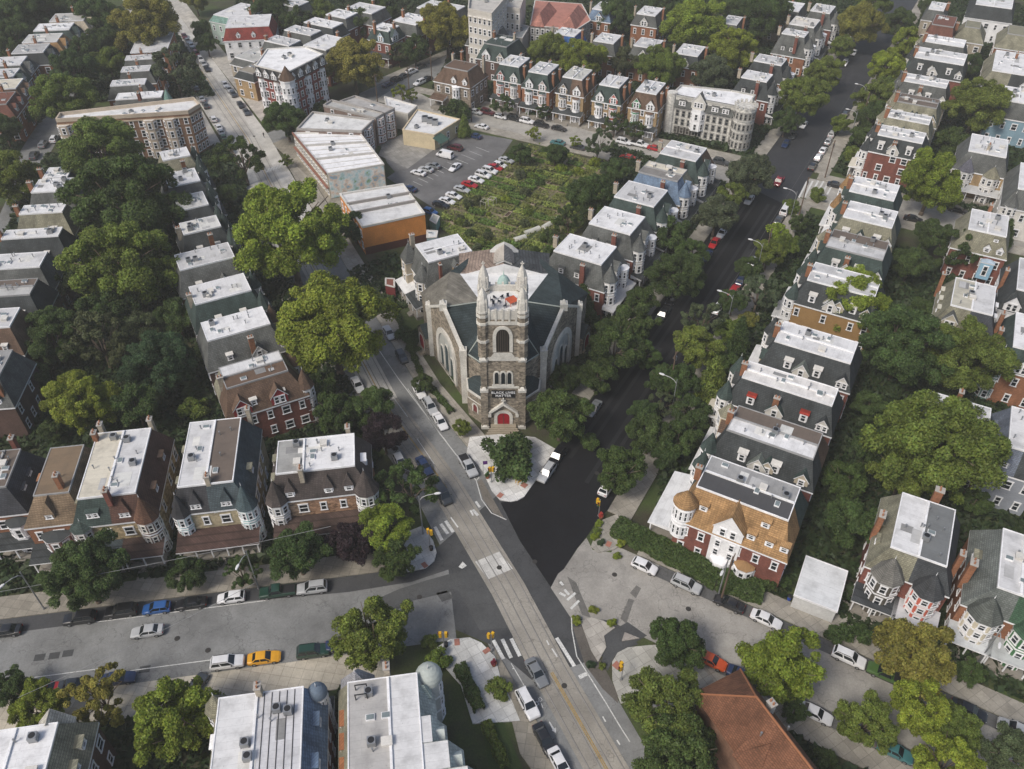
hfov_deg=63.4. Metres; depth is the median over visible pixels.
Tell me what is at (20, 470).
twin house
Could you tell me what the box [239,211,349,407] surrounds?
sidewalk
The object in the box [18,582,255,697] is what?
overhead wire
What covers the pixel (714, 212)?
tree
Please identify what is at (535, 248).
shrub
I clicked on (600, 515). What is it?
planter
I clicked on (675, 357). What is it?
utility pole
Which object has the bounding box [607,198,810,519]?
sidewalk
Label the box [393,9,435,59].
twin house
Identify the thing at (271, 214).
tree
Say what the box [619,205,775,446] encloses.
tyre track
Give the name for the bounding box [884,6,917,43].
tree
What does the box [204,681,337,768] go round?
twin house
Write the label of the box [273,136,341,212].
sidewalk
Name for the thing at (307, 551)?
tree
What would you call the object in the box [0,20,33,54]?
tree
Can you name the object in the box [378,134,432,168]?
patio
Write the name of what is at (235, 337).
twin house
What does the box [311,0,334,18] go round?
tree
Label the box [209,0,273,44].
twin house
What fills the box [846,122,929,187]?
twin house
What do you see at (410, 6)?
tree
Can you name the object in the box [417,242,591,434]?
church
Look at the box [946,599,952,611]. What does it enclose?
window
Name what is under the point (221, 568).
path
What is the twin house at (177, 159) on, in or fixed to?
on the ground at (464, 734)
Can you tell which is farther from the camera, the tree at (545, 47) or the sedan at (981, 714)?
the tree at (545, 47)
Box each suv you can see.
[29,151,39,160]
[38,140,48,148]
[49,135,59,143]
[62,608,97,626]
[104,601,138,619]
[193,49,199,55]
[197,55,203,62]
[209,653,244,671]
[296,578,327,596]
[296,642,329,659]
[390,76,402,83]
[405,67,417,74]
[413,77,425,86]
[421,395,438,416]
[447,143,462,151]
[475,169,491,178]
[480,107,494,115]
[481,164,498,174]
[506,113,520,121]
[515,686,540,721]
[519,116,533,124]
[533,119,548,128]
[536,460,556,484]
[548,444,566,465]
[597,480,615,497]
[615,136,630,145]
[670,572,702,595]
[713,156,729,165]
[807,162,817,171]
[827,130,836,138]
[831,644,866,670]
[843,58,848,66]
[996,716,1023,732]
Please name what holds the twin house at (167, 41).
on the ground at (464, 734)
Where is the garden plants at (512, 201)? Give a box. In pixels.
[442,151,622,250]
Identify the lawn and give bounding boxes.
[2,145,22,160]
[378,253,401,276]
[459,684,468,711]
[484,722,522,768]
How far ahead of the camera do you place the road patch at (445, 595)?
128.74 m
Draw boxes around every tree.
[0,0,41,32]
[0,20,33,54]
[0,113,23,147]
[0,149,42,206]
[0,664,27,707]
[6,676,71,726]
[24,305,82,363]
[26,110,35,121]
[28,73,99,119]
[32,360,50,389]
[35,0,61,23]
[35,527,130,611]
[36,419,68,442]
[38,369,121,434]
[48,48,99,79]
[52,220,179,303]
[53,0,92,13]
[53,153,193,231]
[53,265,75,294]
[55,115,146,180]
[56,661,125,727]
[57,310,127,368]
[67,35,97,57]
[72,0,124,27]
[74,283,148,330]
[78,27,117,55]
[89,46,125,79]
[101,20,128,53]
[106,0,181,50]
[109,382,159,427]
[115,330,197,394]
[119,310,162,342]
[132,675,223,767]
[150,42,199,96]
[152,296,191,336]
[164,555,206,592]
[179,0,208,16]
[190,19,211,36]
[193,32,219,56]
[208,135,266,184]
[215,184,238,206]
[222,554,263,589]
[232,177,350,286]
[246,0,289,27]
[261,101,306,141]
[266,520,333,580]
[275,269,400,375]
[278,153,293,167]
[280,4,313,28]
[309,371,338,403]
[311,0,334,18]
[312,392,363,434]
[321,521,375,566]
[325,36,384,95]
[327,595,414,672]
[337,210,361,244]
[350,6,368,35]
[350,385,394,428]
[358,502,414,552]
[361,411,407,454]
[368,0,398,21]
[371,538,422,582]
[373,458,439,516]
[386,42,406,67]
[391,0,418,16]
[391,84,409,100]
[398,33,430,65]
[404,89,417,102]
[411,372,432,391]
[416,0,468,58]
[452,418,471,435]
[479,431,533,483]
[489,93,514,112]
[506,143,532,165]
[525,126,541,138]
[526,31,567,63]
[526,388,594,442]
[535,104,551,118]
[540,144,569,166]
[547,362,580,391]
[552,204,583,234]
[556,38,608,72]
[565,173,619,214]
[569,135,582,145]
[577,356,618,394]
[585,127,617,157]
[588,318,646,368]
[596,445,647,495]
[597,0,638,33]
[600,158,629,181]
[604,112,627,137]
[609,302,662,339]
[610,46,639,76]
[621,665,703,755]
[624,121,646,139]
[624,286,660,308]
[625,413,672,454]
[626,399,658,421]
[631,706,717,768]
[633,44,687,84]
[636,339,662,369]
[643,248,706,298]
[644,362,678,391]
[648,0,684,14]
[648,391,678,416]
[649,616,706,670]
[650,441,682,469]
[656,215,690,251]
[659,0,727,51]
[661,418,703,455]
[662,362,705,399]
[670,393,712,429]
[672,324,726,368]
[674,238,710,260]
[680,302,728,332]
[689,53,734,88]
[690,193,739,239]
[708,26,758,68]
[713,317,746,342]
[715,349,738,372]
[716,182,750,204]
[717,0,739,15]
[718,289,747,315]
[725,152,776,199]
[730,0,794,43]
[734,256,763,277]
[734,625,827,704]
[736,274,781,312]
[753,238,786,269]
[772,106,805,136]
[776,233,799,257]
[778,75,831,123]
[781,698,811,723]
[788,214,810,230]
[803,55,845,86]
[820,459,868,500]
[823,497,877,548]
[825,264,891,331]
[828,33,855,58]
[830,114,854,134]
[832,688,900,755]
[837,0,890,48]
[849,126,870,145]
[849,389,887,421]
[850,78,898,109]
[851,430,884,463]
[852,105,882,127]
[855,0,893,13]
[858,304,955,385]
[858,389,1012,504]
[864,451,934,496]
[867,47,906,79]
[868,100,885,121]
[871,617,957,701]
[879,75,896,95]
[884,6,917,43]
[889,677,951,738]
[891,26,919,56]
[891,247,932,281]
[900,145,963,215]
[907,296,933,318]
[911,731,987,768]
[913,218,952,250]
[917,0,940,15]
[922,314,1022,392]
[929,228,983,266]
[934,126,970,152]
[937,699,984,753]
[940,76,1015,132]
[954,656,988,688]
[958,486,994,514]
[965,52,983,76]
[979,720,1023,768]
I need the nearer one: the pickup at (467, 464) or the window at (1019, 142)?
the pickup at (467, 464)
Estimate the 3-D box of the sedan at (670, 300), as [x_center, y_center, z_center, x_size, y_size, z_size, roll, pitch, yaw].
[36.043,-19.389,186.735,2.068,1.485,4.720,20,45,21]
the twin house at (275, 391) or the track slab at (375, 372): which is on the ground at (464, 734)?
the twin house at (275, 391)
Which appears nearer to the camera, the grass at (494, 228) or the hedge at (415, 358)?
the hedge at (415, 358)
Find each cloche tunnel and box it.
[513,234,526,241]
[524,226,540,234]
[541,221,552,228]
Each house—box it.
[0,48,43,84]
[0,60,34,85]
[0,71,41,120]
[0,84,36,141]
[0,226,80,261]
[0,251,76,308]
[0,278,63,343]
[0,307,46,363]
[0,349,46,437]
[0,434,45,566]
[0,709,116,768]
[11,35,63,77]
[12,203,85,238]
[22,26,75,74]
[24,428,99,572]
[25,176,89,226]
[33,15,83,50]
[36,167,76,178]
[49,5,97,34]
[69,415,181,572]
[108,72,155,105]
[115,84,172,105]
[120,58,162,90]
[124,48,168,91]
[130,32,179,72]
[158,144,216,188]
[161,167,227,233]
[171,189,226,225]
[171,240,264,304]
[171,404,269,564]
[175,211,242,252]
[184,271,272,337]
[196,304,288,398]
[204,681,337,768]
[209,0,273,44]
[214,350,320,439]
[223,7,278,60]
[230,34,267,82]
[233,47,263,100]
[262,31,302,50]
[265,423,380,549]
[275,0,312,35]
[282,22,323,44]
[303,14,349,37]
[303,30,348,86]
[324,4,363,42]
[338,661,471,768]
[345,0,391,40]
[367,20,406,68]
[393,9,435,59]
[395,232,471,320]
[414,0,467,46]
[429,50,487,110]
[465,26,508,61]
[476,29,526,80]
[489,52,532,112]
[518,59,562,121]
[549,233,635,319]
[551,25,586,68]
[551,65,597,126]
[581,206,662,286]
[587,72,633,135]
[588,31,626,77]
[589,0,618,39]
[608,180,678,259]
[623,78,669,142]
[626,36,665,82]
[629,5,666,44]
[633,159,701,228]
[647,448,807,589]
[655,140,720,202]
[667,43,708,88]
[689,401,828,501]
[706,353,843,445]
[715,15,745,51]
[733,67,782,125]
[748,51,794,107]
[748,315,862,421]
[764,0,806,41]
[770,25,815,76]
[770,256,884,349]
[786,14,828,59]
[793,227,892,284]
[806,2,839,50]
[809,198,900,253]
[818,174,902,233]
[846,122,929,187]
[848,485,966,626]
[863,106,933,142]
[871,90,941,145]
[892,71,949,130]
[894,45,967,99]
[914,32,967,53]
[917,0,950,37]
[921,388,991,491]
[922,270,1006,351]
[926,14,959,37]
[940,202,1009,285]
[944,528,1023,680]
[946,133,1008,206]
[954,20,985,64]
[962,0,1014,42]
[970,406,1023,515]
[974,312,1023,408]
[978,50,1023,87]
[980,86,1023,148]
[989,24,1023,55]
[992,162,1023,241]
[994,257,1023,321]
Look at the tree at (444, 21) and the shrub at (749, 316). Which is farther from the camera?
the tree at (444, 21)
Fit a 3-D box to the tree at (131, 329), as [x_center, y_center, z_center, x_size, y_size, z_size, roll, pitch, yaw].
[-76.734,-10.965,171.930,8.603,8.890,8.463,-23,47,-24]
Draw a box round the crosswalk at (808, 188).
[805,181,812,196]
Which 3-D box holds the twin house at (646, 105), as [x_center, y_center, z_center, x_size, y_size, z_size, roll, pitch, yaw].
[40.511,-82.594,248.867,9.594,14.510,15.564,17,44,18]
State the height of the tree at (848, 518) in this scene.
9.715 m
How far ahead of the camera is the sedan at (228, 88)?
275.56 m
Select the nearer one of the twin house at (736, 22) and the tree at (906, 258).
the tree at (906, 258)
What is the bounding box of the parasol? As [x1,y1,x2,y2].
[505,295,516,306]
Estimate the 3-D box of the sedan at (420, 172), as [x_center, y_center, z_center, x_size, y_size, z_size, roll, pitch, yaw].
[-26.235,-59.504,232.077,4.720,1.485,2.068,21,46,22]
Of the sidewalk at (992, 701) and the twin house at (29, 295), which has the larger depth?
the twin house at (29, 295)
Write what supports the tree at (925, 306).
on the ground at (464, 734)
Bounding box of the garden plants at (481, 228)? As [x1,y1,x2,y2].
[443,143,620,249]
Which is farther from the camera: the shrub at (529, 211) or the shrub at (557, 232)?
the shrub at (529, 211)
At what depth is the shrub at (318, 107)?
259.79 m
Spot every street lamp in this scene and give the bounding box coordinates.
[0,572,45,609]
[235,551,259,588]
[418,492,440,533]
[659,373,676,416]
[717,290,733,315]
[718,558,728,593]
[748,238,763,260]
[783,187,797,224]
[977,628,1001,661]
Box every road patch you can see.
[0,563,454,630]
[33,653,45,660]
[48,652,59,659]
[62,649,73,656]
[139,665,150,672]
[382,568,507,629]
[436,591,453,601]
[478,479,504,519]
[568,577,589,616]
[573,627,617,702]
[602,622,646,670]
[621,599,633,622]
[630,585,640,597]
[655,565,998,728]
[715,660,949,768]
[734,248,755,268]
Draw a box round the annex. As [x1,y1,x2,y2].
[384,96,416,128]
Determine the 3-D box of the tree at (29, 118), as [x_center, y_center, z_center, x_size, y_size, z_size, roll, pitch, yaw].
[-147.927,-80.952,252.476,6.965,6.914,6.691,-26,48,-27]
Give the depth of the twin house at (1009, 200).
204.48 m
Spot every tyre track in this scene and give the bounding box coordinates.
[568,205,746,458]
[585,204,769,482]
[596,201,756,438]
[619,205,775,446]
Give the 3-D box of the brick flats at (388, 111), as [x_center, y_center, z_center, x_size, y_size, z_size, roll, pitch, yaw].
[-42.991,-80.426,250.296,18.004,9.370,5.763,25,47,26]
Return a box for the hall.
[530,0,590,42]
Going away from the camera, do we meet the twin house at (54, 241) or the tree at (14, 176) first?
the twin house at (54, 241)
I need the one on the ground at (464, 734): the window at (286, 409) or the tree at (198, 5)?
the tree at (198, 5)
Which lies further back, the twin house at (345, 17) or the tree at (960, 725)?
the twin house at (345, 17)
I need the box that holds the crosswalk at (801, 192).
[798,181,806,197]
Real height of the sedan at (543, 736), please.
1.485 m
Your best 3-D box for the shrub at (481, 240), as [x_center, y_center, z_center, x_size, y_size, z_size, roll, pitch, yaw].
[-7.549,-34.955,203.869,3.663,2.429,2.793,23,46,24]
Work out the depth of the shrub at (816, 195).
220.21 m
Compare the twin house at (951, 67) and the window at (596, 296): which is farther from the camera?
the twin house at (951, 67)
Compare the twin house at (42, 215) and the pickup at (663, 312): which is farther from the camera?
the twin house at (42, 215)
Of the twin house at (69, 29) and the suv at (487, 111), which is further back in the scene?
the twin house at (69, 29)
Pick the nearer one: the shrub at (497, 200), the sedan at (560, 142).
the shrub at (497, 200)
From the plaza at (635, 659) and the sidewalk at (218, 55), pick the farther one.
the sidewalk at (218, 55)
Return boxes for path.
[136,570,150,579]
[218,565,231,569]
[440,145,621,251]
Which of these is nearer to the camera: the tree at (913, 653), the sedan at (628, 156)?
the tree at (913, 653)
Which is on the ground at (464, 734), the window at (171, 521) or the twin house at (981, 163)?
the twin house at (981, 163)
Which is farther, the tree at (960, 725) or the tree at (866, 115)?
the tree at (866, 115)
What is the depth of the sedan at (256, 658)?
119.72 m
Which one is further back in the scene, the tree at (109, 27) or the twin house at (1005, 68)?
the tree at (109, 27)
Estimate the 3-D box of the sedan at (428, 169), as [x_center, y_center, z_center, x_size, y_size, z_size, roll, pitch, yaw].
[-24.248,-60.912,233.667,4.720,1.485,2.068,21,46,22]
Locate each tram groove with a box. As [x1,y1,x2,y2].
[185,45,612,768]
[212,96,588,766]
[213,77,624,768]
[217,96,601,767]
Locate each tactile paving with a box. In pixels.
[454,639,459,645]
[483,647,489,653]
[612,661,619,669]
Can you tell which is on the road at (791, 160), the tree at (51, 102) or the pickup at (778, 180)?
the pickup at (778, 180)
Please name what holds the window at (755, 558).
in the twin house at (716, 511)
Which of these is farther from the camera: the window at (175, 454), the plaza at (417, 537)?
the window at (175, 454)
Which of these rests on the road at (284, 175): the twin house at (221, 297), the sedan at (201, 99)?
the sedan at (201, 99)
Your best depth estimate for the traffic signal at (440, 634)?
119.45 m
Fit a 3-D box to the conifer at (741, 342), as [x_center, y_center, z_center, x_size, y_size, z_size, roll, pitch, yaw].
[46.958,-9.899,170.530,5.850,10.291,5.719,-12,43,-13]
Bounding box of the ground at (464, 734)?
[0,0,1023,768]
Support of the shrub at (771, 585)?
on the ground at (464, 734)
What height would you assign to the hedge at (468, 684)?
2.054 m
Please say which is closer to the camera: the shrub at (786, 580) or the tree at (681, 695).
the tree at (681, 695)
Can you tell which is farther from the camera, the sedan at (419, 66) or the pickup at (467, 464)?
the sedan at (419, 66)
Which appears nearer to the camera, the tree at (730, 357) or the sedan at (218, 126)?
the tree at (730, 357)
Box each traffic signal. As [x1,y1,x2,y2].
[426,528,433,545]
[437,631,447,647]
[486,631,494,651]
[488,466,494,482]
[596,497,600,516]
[618,660,623,680]
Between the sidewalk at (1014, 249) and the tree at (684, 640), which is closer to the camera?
the tree at (684, 640)
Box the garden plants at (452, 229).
[440,151,627,251]
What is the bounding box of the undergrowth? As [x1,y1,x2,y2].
[0,0,1023,768]
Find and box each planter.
[490,658,496,666]
[598,511,603,518]
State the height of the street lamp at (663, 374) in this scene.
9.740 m
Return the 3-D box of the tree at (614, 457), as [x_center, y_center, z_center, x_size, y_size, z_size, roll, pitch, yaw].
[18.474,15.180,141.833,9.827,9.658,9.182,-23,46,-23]
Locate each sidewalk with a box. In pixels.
[0,552,384,619]
[0,654,389,729]
[123,0,220,144]
[169,0,263,120]
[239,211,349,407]
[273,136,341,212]
[288,164,483,446]
[376,17,528,85]
[411,86,740,160]
[469,122,728,187]
[494,648,553,768]
[572,188,731,399]
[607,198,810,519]
[637,543,1023,722]
[701,667,912,768]
[753,1,876,154]
[804,198,1023,255]
[814,0,923,174]
[817,173,992,210]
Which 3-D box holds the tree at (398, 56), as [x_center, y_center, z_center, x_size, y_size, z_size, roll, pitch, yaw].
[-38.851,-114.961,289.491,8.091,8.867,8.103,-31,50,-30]
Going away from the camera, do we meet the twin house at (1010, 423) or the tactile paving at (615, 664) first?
the tactile paving at (615, 664)
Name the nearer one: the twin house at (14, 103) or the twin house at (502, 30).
the twin house at (14, 103)
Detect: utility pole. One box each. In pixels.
[372,74,377,101]
[405,67,410,100]
[428,47,431,79]
[468,87,472,121]
[668,351,677,393]
[721,553,735,597]
[798,177,809,215]
[824,140,835,177]
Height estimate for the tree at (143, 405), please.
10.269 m
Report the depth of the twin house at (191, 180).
205.10 m
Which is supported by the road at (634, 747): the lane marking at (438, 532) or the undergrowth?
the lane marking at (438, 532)
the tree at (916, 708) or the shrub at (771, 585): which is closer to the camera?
the tree at (916, 708)
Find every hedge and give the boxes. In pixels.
[387,295,454,413]
[452,660,485,713]
[480,719,510,768]
[609,515,765,604]
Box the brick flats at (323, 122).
[296,111,376,150]
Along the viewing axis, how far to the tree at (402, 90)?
265.69 m
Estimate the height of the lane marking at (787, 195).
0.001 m
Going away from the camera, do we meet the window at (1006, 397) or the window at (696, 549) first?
the window at (696, 549)
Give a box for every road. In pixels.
[0,49,121,233]
[0,570,455,689]
[171,8,339,261]
[222,0,592,169]
[290,257,645,768]
[375,88,1023,246]
[430,496,637,679]
[501,191,784,586]
[551,538,625,619]
[612,547,1018,768]
[757,0,917,202]
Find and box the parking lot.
[387,132,511,207]
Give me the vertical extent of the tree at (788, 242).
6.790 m
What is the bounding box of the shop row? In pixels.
[292,132,385,198]
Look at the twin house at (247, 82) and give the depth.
268.72 m
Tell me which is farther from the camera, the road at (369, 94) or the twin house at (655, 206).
the road at (369, 94)
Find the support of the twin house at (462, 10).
on the ground at (464, 734)
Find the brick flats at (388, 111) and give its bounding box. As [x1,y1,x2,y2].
[340,95,396,140]
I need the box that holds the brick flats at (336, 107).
[323,99,386,145]
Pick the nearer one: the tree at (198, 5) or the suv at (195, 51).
the suv at (195, 51)
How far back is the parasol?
142.07 m
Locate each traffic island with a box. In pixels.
[580,617,614,660]
[622,632,638,640]
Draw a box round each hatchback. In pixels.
[142,600,171,615]
[209,115,217,122]
[217,589,245,605]
[229,89,237,97]
[392,452,407,469]
[395,348,408,364]
[423,206,437,215]
[493,160,506,168]
[494,112,506,119]
[631,556,657,575]
[814,154,822,161]
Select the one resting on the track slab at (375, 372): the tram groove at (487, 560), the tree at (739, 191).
the tram groove at (487, 560)
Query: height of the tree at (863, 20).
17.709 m
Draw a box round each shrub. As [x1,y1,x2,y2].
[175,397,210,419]
[311,100,325,111]
[393,325,418,342]
[405,337,421,353]
[420,634,438,648]
[424,646,452,668]
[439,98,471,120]
[454,214,464,219]
[454,217,464,225]
[462,198,472,208]
[462,219,470,226]
[464,228,475,238]
[471,242,481,251]
[473,195,483,206]
[475,237,489,247]
[481,231,493,239]
[484,675,512,701]
[493,198,500,203]
[501,194,510,201]
[515,169,525,179]
[519,186,530,197]
[520,219,529,227]
[523,208,533,215]
[526,171,537,179]
[530,245,539,251]
[534,177,545,185]
[538,228,559,243]
[543,246,553,255]
[551,228,563,235]
[554,163,567,171]
[559,234,566,241]
[571,615,580,625]
[572,167,583,175]
[577,432,599,450]
[586,660,596,668]
[588,157,600,166]
[588,605,599,613]
[590,532,599,540]
[593,527,601,534]
[595,519,603,526]
[597,538,604,545]
[598,662,605,670]
[607,618,616,626]
[612,552,621,558]
[616,539,626,547]
[738,311,759,326]
[760,578,781,592]
[765,222,788,239]
[778,574,792,588]
[782,198,800,214]
[809,186,826,203]
[813,746,840,768]
[823,622,854,644]
[843,145,859,160]
[848,622,874,645]
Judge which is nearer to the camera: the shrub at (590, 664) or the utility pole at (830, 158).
the shrub at (590, 664)
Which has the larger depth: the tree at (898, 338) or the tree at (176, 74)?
the tree at (176, 74)
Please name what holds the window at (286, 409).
in the twin house at (275, 391)
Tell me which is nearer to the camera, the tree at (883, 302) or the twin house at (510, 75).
the tree at (883, 302)
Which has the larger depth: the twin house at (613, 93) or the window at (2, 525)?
the twin house at (613, 93)
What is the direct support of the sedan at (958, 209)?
on the road at (422, 102)
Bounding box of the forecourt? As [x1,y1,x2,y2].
[833,589,873,632]
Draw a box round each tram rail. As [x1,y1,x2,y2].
[187,48,611,768]
[191,65,588,768]
[205,79,601,768]
[209,72,623,768]
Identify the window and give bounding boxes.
[0,520,7,529]
[17,402,24,413]
[25,416,31,428]
[28,380,34,391]
[30,405,36,416]
[34,531,42,540]
[35,394,40,403]
[57,125,72,140]
[91,759,98,768]
[96,733,104,753]
[107,750,114,765]
[122,526,136,535]
[141,130,146,136]
[143,119,164,158]
[144,139,149,146]
[147,149,152,155]
[159,128,164,135]
[161,138,167,144]
[162,499,167,512]
[163,118,183,148]
[168,473,172,485]
[169,514,173,529]
[170,460,174,472]
[173,447,177,461]
[185,127,191,133]
[188,136,193,143]
[201,516,211,524]
[219,513,232,522]
[252,414,258,423]
[256,486,259,501]
[258,78,268,108]
[266,409,274,419]
[270,424,278,433]
[273,82,282,104]
[281,404,291,414]
[285,418,295,428]
[297,503,309,512]
[298,399,306,409]
[300,413,310,423]
[305,74,314,110]
[319,67,329,101]
[319,501,328,510]
[328,728,330,742]
[328,749,330,764]
[332,741,335,756]
[339,499,347,507]
[366,126,374,150]
[378,116,386,143]
[387,112,395,138]
[436,327,457,386]
[445,86,449,93]
[550,327,571,385]
[594,293,599,301]
[689,108,705,131]
[694,546,701,553]
[696,531,704,542]
[705,115,710,121]
[710,124,714,131]
[711,116,716,123]
[716,125,721,132]
[722,127,727,133]
[724,118,728,125]
[750,553,759,564]
[768,560,778,571]
[792,307,799,315]
[819,314,826,323]
[845,322,853,331]
[874,163,881,170]
[883,176,889,181]
[889,157,895,163]
[896,168,904,175]
[899,159,907,165]
[944,614,950,625]
[946,267,951,274]
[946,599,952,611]
[954,597,960,611]
[958,270,965,277]
[963,480,970,487]
[972,46,978,52]
[984,276,992,284]
[993,261,999,269]
[993,495,1002,505]
[995,625,1004,633]
[1000,480,1014,490]
[1001,393,1010,402]
[1009,123,1018,130]
[1009,378,1019,386]
[1009,501,1021,511]
[1013,229,1019,236]
[1016,138,1022,145]
[1017,214,1023,222]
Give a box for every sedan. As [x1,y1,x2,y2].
[0,623,23,637]
[47,680,58,688]
[57,676,90,690]
[100,671,136,685]
[130,623,164,639]
[175,596,207,611]
[190,671,209,687]
[192,86,199,92]
[198,96,205,102]
[200,60,206,66]
[202,102,209,109]
[203,65,210,71]
[214,124,222,129]
[217,129,224,133]
[219,134,226,140]
[221,81,228,87]
[225,85,232,92]
[236,101,244,108]
[242,108,250,115]
[247,649,280,666]
[325,638,340,653]
[350,376,364,393]
[382,81,394,87]
[382,325,395,340]
[398,73,409,78]
[405,185,417,192]
[410,169,426,176]
[411,382,426,399]
[415,63,426,69]
[415,455,433,476]
[418,165,433,172]
[424,75,432,81]
[425,162,440,169]
[432,200,449,208]
[432,412,448,431]
[438,196,455,204]
[445,191,462,199]
[448,162,461,172]
[453,185,470,193]
[461,180,477,188]
[468,132,481,139]
[468,175,484,183]
[472,108,482,114]
[474,123,488,129]
[488,163,503,170]
[498,156,514,163]
[524,656,548,689]
[532,721,554,757]
[547,745,569,768]
[550,139,565,145]
[551,124,566,131]
[570,144,584,150]
[585,399,602,417]
[619,154,635,158]
[647,144,662,151]
[665,295,677,306]
[696,650,727,672]
[703,250,712,262]
[708,237,720,249]
[712,302,722,315]
[713,593,745,614]
[716,228,727,238]
[725,663,756,689]
[729,284,739,293]
[735,276,745,287]
[744,195,754,205]
[750,608,782,630]
[773,215,783,222]
[781,139,790,148]
[788,131,797,139]
[799,121,807,128]
[799,701,833,726]
[818,146,827,154]
[824,138,832,145]
[827,180,840,187]
[875,742,913,765]
[903,214,922,221]
[948,205,967,214]
[950,697,987,723]
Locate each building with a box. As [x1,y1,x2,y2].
[55,90,210,158]
[255,46,329,115]
[339,183,426,254]
[402,109,460,149]
[468,0,507,63]
[507,0,525,31]
[507,24,529,52]
[663,84,758,150]
[695,668,817,768]
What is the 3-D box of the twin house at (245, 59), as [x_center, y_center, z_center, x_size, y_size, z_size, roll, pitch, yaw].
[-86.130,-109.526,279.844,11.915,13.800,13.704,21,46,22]
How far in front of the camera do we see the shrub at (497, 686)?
115.66 m
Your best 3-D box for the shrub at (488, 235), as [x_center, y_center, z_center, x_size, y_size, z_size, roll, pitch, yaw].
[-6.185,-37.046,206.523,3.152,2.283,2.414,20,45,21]
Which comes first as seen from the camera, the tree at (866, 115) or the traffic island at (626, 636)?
the traffic island at (626, 636)
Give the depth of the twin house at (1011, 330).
159.40 m
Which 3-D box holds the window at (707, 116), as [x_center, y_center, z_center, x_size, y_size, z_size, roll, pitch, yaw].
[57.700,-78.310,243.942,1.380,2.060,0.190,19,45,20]
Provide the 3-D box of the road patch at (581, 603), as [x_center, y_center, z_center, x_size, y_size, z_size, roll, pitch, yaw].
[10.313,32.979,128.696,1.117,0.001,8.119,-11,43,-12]
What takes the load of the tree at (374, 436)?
on the ground at (464, 734)
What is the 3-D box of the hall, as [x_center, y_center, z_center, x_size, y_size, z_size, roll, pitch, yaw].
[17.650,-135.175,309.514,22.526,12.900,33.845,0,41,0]
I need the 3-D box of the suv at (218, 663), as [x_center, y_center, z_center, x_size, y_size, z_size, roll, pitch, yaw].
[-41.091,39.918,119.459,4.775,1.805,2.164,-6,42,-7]
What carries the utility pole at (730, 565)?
on the sidewalk at (992, 701)
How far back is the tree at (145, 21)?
283.44 m
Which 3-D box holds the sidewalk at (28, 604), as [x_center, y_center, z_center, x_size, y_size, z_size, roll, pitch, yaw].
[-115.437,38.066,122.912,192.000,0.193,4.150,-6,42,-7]
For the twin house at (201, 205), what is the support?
on the ground at (464, 734)
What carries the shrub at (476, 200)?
on the ground at (464, 734)
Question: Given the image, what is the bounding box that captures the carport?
[791,555,847,621]
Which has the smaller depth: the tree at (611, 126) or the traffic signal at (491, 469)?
the traffic signal at (491, 469)
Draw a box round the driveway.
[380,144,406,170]
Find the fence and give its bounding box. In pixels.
[0,526,330,591]
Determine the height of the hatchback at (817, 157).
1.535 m
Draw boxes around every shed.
[385,278,395,295]
[426,230,437,240]
[429,213,439,229]
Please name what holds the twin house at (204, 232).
on the ground at (464, 734)
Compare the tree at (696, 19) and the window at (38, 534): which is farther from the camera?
the tree at (696, 19)
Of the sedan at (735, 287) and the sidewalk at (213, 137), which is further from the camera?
the sidewalk at (213, 137)
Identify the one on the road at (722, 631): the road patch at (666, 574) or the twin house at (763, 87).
the road patch at (666, 574)
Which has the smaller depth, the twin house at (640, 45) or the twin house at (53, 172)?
the twin house at (53, 172)
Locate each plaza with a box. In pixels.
[404,526,436,571]
[437,637,519,723]
[467,434,554,501]
[591,514,618,552]
[612,645,711,707]
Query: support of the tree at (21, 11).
on the ground at (464, 734)
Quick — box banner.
[491,390,514,397]
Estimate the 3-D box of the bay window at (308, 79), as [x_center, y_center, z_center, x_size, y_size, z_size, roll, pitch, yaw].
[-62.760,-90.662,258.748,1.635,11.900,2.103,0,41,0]
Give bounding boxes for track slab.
[175,30,397,400]
[372,399,629,768]
[475,552,512,578]
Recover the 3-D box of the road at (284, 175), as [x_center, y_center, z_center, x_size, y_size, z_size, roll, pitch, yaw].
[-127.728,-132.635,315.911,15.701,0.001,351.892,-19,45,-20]
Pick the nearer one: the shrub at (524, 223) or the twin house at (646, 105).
the shrub at (524, 223)
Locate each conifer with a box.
[457,114,472,137]
[579,283,599,334]
[690,355,726,404]
[724,315,750,356]
[1008,218,1014,250]
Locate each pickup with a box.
[259,583,296,600]
[457,453,478,478]
[630,139,648,148]
[655,305,671,322]
[773,175,784,187]
[866,661,905,684]
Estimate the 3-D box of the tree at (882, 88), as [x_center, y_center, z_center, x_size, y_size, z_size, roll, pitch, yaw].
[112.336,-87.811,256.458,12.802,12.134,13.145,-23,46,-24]
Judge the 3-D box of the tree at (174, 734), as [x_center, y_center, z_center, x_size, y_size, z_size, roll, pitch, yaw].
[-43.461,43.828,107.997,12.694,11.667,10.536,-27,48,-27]
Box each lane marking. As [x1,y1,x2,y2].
[34,669,94,677]
[97,600,267,621]
[130,660,208,670]
[197,64,446,487]
[398,378,436,429]
[433,526,442,540]
[439,523,448,533]
[444,520,453,531]
[459,562,466,567]
[492,640,504,659]
[501,639,511,658]
[510,638,521,656]
[551,673,605,768]
[552,672,607,768]
[555,637,575,666]
[570,600,579,608]
[578,672,587,678]
[587,672,605,702]
[606,703,620,726]
[663,84,857,392]
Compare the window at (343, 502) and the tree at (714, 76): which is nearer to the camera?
the window at (343, 502)
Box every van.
[432,476,452,506]
[436,148,453,159]
[779,202,788,216]
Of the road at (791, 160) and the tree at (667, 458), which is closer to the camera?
the tree at (667, 458)
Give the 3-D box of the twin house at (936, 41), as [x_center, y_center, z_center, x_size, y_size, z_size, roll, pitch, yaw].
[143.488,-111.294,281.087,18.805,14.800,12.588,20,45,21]

